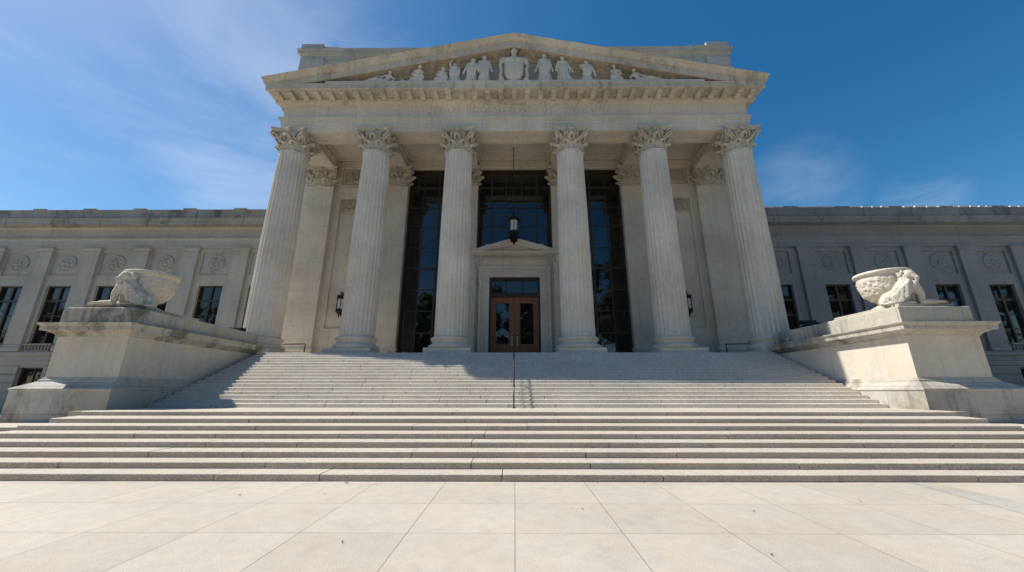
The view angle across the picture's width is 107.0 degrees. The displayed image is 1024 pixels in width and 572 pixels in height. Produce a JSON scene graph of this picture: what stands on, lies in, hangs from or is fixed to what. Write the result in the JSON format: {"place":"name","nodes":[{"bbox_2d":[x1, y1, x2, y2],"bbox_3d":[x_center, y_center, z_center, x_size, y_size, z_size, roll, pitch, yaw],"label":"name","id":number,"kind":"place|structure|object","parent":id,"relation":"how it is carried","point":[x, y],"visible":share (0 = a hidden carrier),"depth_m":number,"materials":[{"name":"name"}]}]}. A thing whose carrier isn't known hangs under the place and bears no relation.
{"place":"outdoors","nodes":[
{"label":"outdoors","id":0,"kind":"place"},
{"bbox_2d":[0,208,266,412],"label":"wing building","id":1,"kind":"structure","parent":0,"point":[55,265],"depth_m":33.16,"materials":[{"name":"stone"}]},
{"bbox_2d":[0,286,22,343],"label":"window","id":2,"kind":"structure","parent":1,"relation":"in","point":[9,295],"depth_m":32.57,"materials":[{"name":"black glass"}]},
{"bbox_2d":[16,368,42,385],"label":"window","id":3,"kind":"structure","parent":1,"relation":"in","point":[27,375],"depth_m":30.96,"materials":[{"name":"black glass"}]},
{"bbox_2d":[31,286,70,343],"bbox_3d":[-39.073,2.467,32.318,2.100,4.990,0.220,0,-16,0],"label":"window","id":4,"kind":"structure","parent":1,"relation":"in","point":[57,296],"depth_m":32.40,"materials":[{"name":"black glass"}]},
{"bbox_2d":[95,286,114,300],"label":"window","id":5,"kind":"structure","parent":1,"relation":"in","point":[104,292],"depth_m":32.78,"materials":[{"name":"black glass"}]},
{"bbox_2d":[156,301,166,310],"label":"window","id":6,"kind":"structure","parent":1,"relation":"in","point":[162,307],"depth_m":32.46,"materials":[{"name":"black glass"}]},
{"bbox_2d":[193,286,222,324],"bbox_3d":[-25.924,2.441,32.227,2.100,4.990,0.220,0,-16,0],"label":"window","id":7,"kind":"structure","parent":1,"relation":"in","point":[206,309],"depth_m":32.46,"materials":[{"name":"black glass"}]},
{"bbox_2d":[0,413,1023,571],"bbox_3d":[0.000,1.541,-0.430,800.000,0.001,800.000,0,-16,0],"label":"plaza","id":8,"kind":"structure","parent":0,"point":[181,526],"depth_m":4.63,"materials":[{"name":"stone"}]},
{"bbox_2d":[0,423,40,431],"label":"terrace","id":9,"kind":"structure","parent":8,"relation":"on","point":[8,426],"depth_m":12.57,"materials":[{"name":"stone"}]},
{"bbox_2d":[0,305,263,422],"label":"stair pedestal","id":10,"kind":"object","parent":8,"relation":"on","point":[105,357],"visible":0.73,"depth_m":15.02,"materials":[{"name":"stone"}]},
{"bbox_2d":[87,269,180,310],"bbox_3d":[-16.388,0.265,16.909,2.146,1.727,2.517,0,-16,0],"label":"griffin basin","id":11,"kind":"object","parent":10,"relation":"on","point":[152,289],"visible":0.94,"depth_m":16.39,"materials":[{"name":"stone"}]},
{"bbox_2d":[227,327,245,331],"bbox_3d":[-15.598,2.473,21.426,0.840,0.200,0.420,0,-16,0],"label":"floodlight","id":12,"kind":"object","parent":10,"relation":"on","point":[240,328],"visible":0.44,"depth_m":21.27,"materials":[{"name":"black metal"}]},
{"bbox_2d":[0,408,1023,482],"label":"steps","id":13,"kind":"structure","parent":8,"relation":"on","point":[569,444],"depth_m":8.65,"materials":[{"name":"stone"}]},
{"bbox_2d":[67,408,969,416],"bbox_3d":[0.127,5.716,16.884,30.400,0.670,9.200,0,-16,0],"label":"landing","id":14,"kind":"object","parent":13,"relation":"on","point":[959,413],"visible":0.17,"depth_m":12.64,"materials":[{"name":"stone"}]},
{"bbox_2d":[146,352,887,407],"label":"steps","id":15,"kind":"structure","parent":14,"relation":"on","point":[554,380],"depth_m":17.68,"materials":[{"name":"stone"}]},
{"bbox_2d":[512,337,515,407],"bbox_3d":[0.098,3.977,18.933,0.140,3.810,7.426,0,-16,0],"label":"stair handrail","id":16,"kind":"object","parent":15,"relation":"on","point":[513,386],"visible":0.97,"depth_m":16.60,"materials":[{"name":"brown metal"}]},
{"bbox_2d":[243,32,789,383],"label":"courthouse","id":17,"kind":"structure","parent":8,"relation":"on","point":[639,209],"depth_m":27.90,"materials":[{"name":"stone"}]},
{"bbox_2d":[282,343,305,352],"bbox_3d":[-15.604,4.438,25.872,2.980,1.025,0.160,0,-16,0],"label":"guard rail","id":18,"kind":"object","parent":17,"relation":"on","point":[297,344],"visible":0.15,"depth_m":25.97,"materials":[{"name":"black metal"}]},
{"bbox_2d":[335,291,343,317],"bbox_3d":[-13.112,1.415,28.866,0.577,2.040,0.791,7,-17,-24],"label":"wall lantern","id":19,"kind":"object","parent":17,"relation":"attached to","point":[339,305],"depth_m":28.66,"materials":[{"name":"black metal"}]},
{"bbox_2d":[364,70,394,80],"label":"statue","id":20,"kind":"object","parent":17,"relation":"on","point":[389,77],"visible":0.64,"depth_m":27.52,"materials":[{"name":"stone"}]},
{"bbox_2d":[400,64,423,80],"bbox_3d":[-7.284,-15.442,27.726,1.797,1.697,0.582,0,-16,0],"label":"statue","id":21,"kind":"object","parent":17,"relation":"on","point":[418,74],"visible":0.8,"depth_m":27.46,"materials":[{"name":"stone"}]},
{"bbox_2d":[397,170,444,352],"bbox_3d":[-6.793,-2.132,30.590,3.800,16.200,0.220,0,-16,0],"label":"window","id":22,"kind":"structure","parent":17,"relation":"in","point":[416,328],"depth_m":30.51,"materials":[{"name":"black glass"}]},
{"bbox_2d":[434,67,447,80],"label":"statue","id":23,"kind":"object","parent":17,"relation":"on","point":[442,74],"visible":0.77,"depth_m":27.43,"materials":[{"name":"stone"}]},
{"bbox_2d":[449,59,459,79],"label":"statue","id":24,"kind":"object","parent":17,"relation":"on","point":[454,71],"visible":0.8,"depth_m":27.54,"materials":[{"name":"stone"}]},
{"bbox_2d":[462,58,477,80],"bbox_3d":[-3.040,-15.762,27.760,1.169,2.257,0.640,0,-16,0],"label":"statue","id":25,"kind":"object","parent":17,"relation":"on","point":[471,67],"visible":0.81,"depth_m":27.56,"materials":[{"name":"stone"}]},
{"bbox_2d":[477,55,492,79],"bbox_3d":[-2.004,-15.882,27.788,1.208,2.503,0.665,0,-16,0],"label":"statue","id":26,"kind":"object","parent":17,"relation":"on","point":[484,66],"visible":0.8,"depth_m":27.59,"materials":[{"name":"stone"}]},
{"bbox_2d":[490,297,514,352],"bbox_3d":[-0.726,3.237,28.885,1.838,4.920,0.268,0,-16,0],"label":"door","id":27,"kind":"structure","parent":17,"relation":"in","point":[502,329],"depth_m":29.02,"materials":[{"name":"brown wood"}]},
{"bbox_2d":[498,48,529,79],"bbox_3d":[0.141,-16.219,27.902,2.290,3.140,0.781,0,-16,0],"label":"statue","id":28,"kind":"object","parent":17,"relation":"on","point":[513,63],"visible":0.9,"depth_m":27.56,"materials":[{"name":"stone"}]},
{"bbox_2d":[507,148,520,243],"bbox_3d":[0.143,-7.322,30.076,0.961,8.640,0.966,-6,-17,22],"label":"hanging lantern","id":29,"kind":"object","parent":17,"relation":"hanging from","point":[513,220],"visible":1,"depth_m":29.11,"materials":[{"name":"black metal"}]},
{"bbox_2d":[477,170,551,247],"bbox_3d":[0.206,-6.201,31.674,6.100,7.780,0.220,0,-16,0],"label":"window","id":30,"kind":"structure","parent":17,"relation":"in","point":[532,194],"depth_m":31.81,"materials":[{"name":"blue glass"}]},
{"bbox_2d":[491,280,537,292],"bbox_3d":[0.206,0.069,29.809,3.720,1.100,0.140,0,-16,0],"label":"transom window","id":31,"kind":"structure","parent":17,"relation":"in","point":[497,286],"depth_m":29.83,"materials":[{"name":"blue glass"}]},
{"bbox_2d":[515,297,538,352],"bbox_3d":[1.136,3.234,28.873,1.838,4.920,0.268,0,-16,0],"label":"door","id":32,"kind":"structure","parent":17,"relation":"in","point":[526,308],"depth_m":29.00,"materials":[{"name":"brown wood"}]},
{"bbox_2d":[535,53,553,79],"bbox_3d":[2.340,-15.964,27.781,1.408,2.657,0.682,0,-16,0],"label":"statue","id":33,"kind":"object","parent":17,"relation":"on","point":[544,65],"visible":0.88,"depth_m":27.56,"materials":[{"name":"stone"}]},
{"bbox_2d":[555,56,573,79],"bbox_3d":[3.874,-15.859,27.737,1.432,2.430,0.619,0,-16,0],"label":"statue","id":34,"kind":"object","parent":17,"relation":"on","point":[562,66],"visible":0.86,"depth_m":27.54,"materials":[{"name":"stone"}]},
{"bbox_2d":[579,60,596,79],"bbox_3d":[5.523,-15.677,27.674,1.191,2.047,0.625,0,-16,0],"label":"statue","id":35,"kind":"object","parent":17,"relation":"on","point":[587,68],"visible":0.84,"depth_m":27.49,"materials":[{"name":"stone"}]},
{"bbox_2d":[584,170,632,352],"bbox_3d":[7.206,-2.159,30.493,3.800,16.200,0.220,0,-16,0],"label":"window","id":36,"kind":"structure","parent":17,"relation":"in","point":[613,330],"depth_m":30.39,"materials":[{"name":"black glass"}]},
{"bbox_2d":[610,64,622,79],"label":"statue","id":37,"kind":"object","parent":17,"relation":"on","point":[615,74],"visible":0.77,"depth_m":27.41,"materials":[{"name":"stone"}]},
{"bbox_2d":[629,68,662,78],"bbox_3d":[9.893,-15.324,27.555,2.798,1.309,0.483,0,-16,0],"label":"statue","id":38,"kind":"object","parent":17,"relation":"on","point":[634,75],"visible":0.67,"depth_m":27.37,"materials":[{"name":"stone"}]},
{"bbox_2d":[686,291,692,316],"bbox_3d":[13.354,1.364,28.684,0.577,2.040,0.791,-7,-17,25],"label":"wall lantern","id":39,"kind":"object","parent":17,"relation":"attached to","point":[689,302],"depth_m":28.42,"materials":[{"name":"black metal"}]},
{"bbox_2d":[725,343,748,351],"bbox_3d":[15.976,4.378,25.654,2.980,1.025,0.160,0,-16,0],"label":"guard rail","id":40,"kind":"object","parent":17,"relation":"on","point":[734,344],"visible":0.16,"depth_m":25.76,"materials":[{"name":"black metal"}]},
{"bbox_2d":[769,303,1023,423],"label":"stair pedestal","id":41,"kind":"object","parent":8,"relation":"on","point":[919,356],"visible":0.7,"depth_m":14.85,"materials":[{"name":"stone"}]},
{"bbox_2d":[797,320,816,324],"bbox_3d":[16.904,2.306,21.647,0.840,0.640,0.420,0,-16,0],"label":"floodlight","id":42,"kind":"object","parent":41,"relation":"on","point":[801,322],"visible":0.59,"depth_m":21.55,"materials":[{"name":"black metal"}]},
{"bbox_2d":[852,267,947,309],"bbox_3d":[16.623,0.202,16.683,2.142,1.727,2.514,0,-16,0],"label":"griffin basin","id":43,"kind":"object","parent":41,"relation":"on","point":[884,287],"visible":0.96,"depth_m":16.18,"materials":[{"name":"stone"}]},
{"bbox_2d":[909,482,1023,512],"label":"paving strip","id":44,"kind":"object","parent":8,"relation":"on","point":[1005,504],"visible":1,"depth_m":5.93,"materials":[{"name":"beige stone"}]},
{"bbox_2d":[1003,424,1023,430],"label":"terrace","id":45,"kind":"structure","parent":8,"relation":"on","point":[1022,425],"depth_m":12.96,"materials":[{"name":"stone"}]},
{"bbox_2d":[0,0,1023,209],"label":"sky","id":46,"kind":"structure","parent":0,"point":[105,104],"materials":[{"name":"blue"}]},
{"bbox_2d":[801,322,820,326],"bbox_3d":[16.296,2.132,20.465,1.102,0.340,1.102,0,-16,0],"label":"floodlight","id":47,"kind":"object","parent":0,"point":[809,324],"visible":0.46,"depth_m":20.22,"materials":[{"name":"black metal"}]},
{"bbox_2d":[764,205,1023,386],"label":"wing building","id":48,"kind":"structure","parent":0,"point":[971,257],"depth_m":32.73,"materials":[{"name":"grey stone"}]},
{"bbox_2d":[781,285,798,329],"bbox_3d":[22.825,2.348,31.891,2.100,4.990,0.220,0,-16,0],"label":"window","id":49,"kind":"structure","parent":48,"relation":"in","point":[786,289],"depth_m":32.04,"materials":[{"name":"black glass"}]},
{"bbox_2d":[826,285,854,318],"bbox_3d":[27.725,2.338,31.857,2.100,4.990,0.220,0,-16,0],"label":"window","id":50,"kind":"structure","parent":48,"relation":"in","point":[841,304],"depth_m":32.11,"materials":[{"name":"black glass"}]},
{"bbox_2d":[935,285,963,305],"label":"window","id":51,"kind":"structure","parent":48,"relation":"in","point":[950,293],"depth_m":32.23,"materials":[{"name":"black glass"}]},
{"bbox_2d":[989,285,1023,342],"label":"window","id":52,"kind":"structure","parent":48,"relation":"in","point":[1012,319],"depth_m":31.78,"materials":[{"name":"black glass"}]}
]}

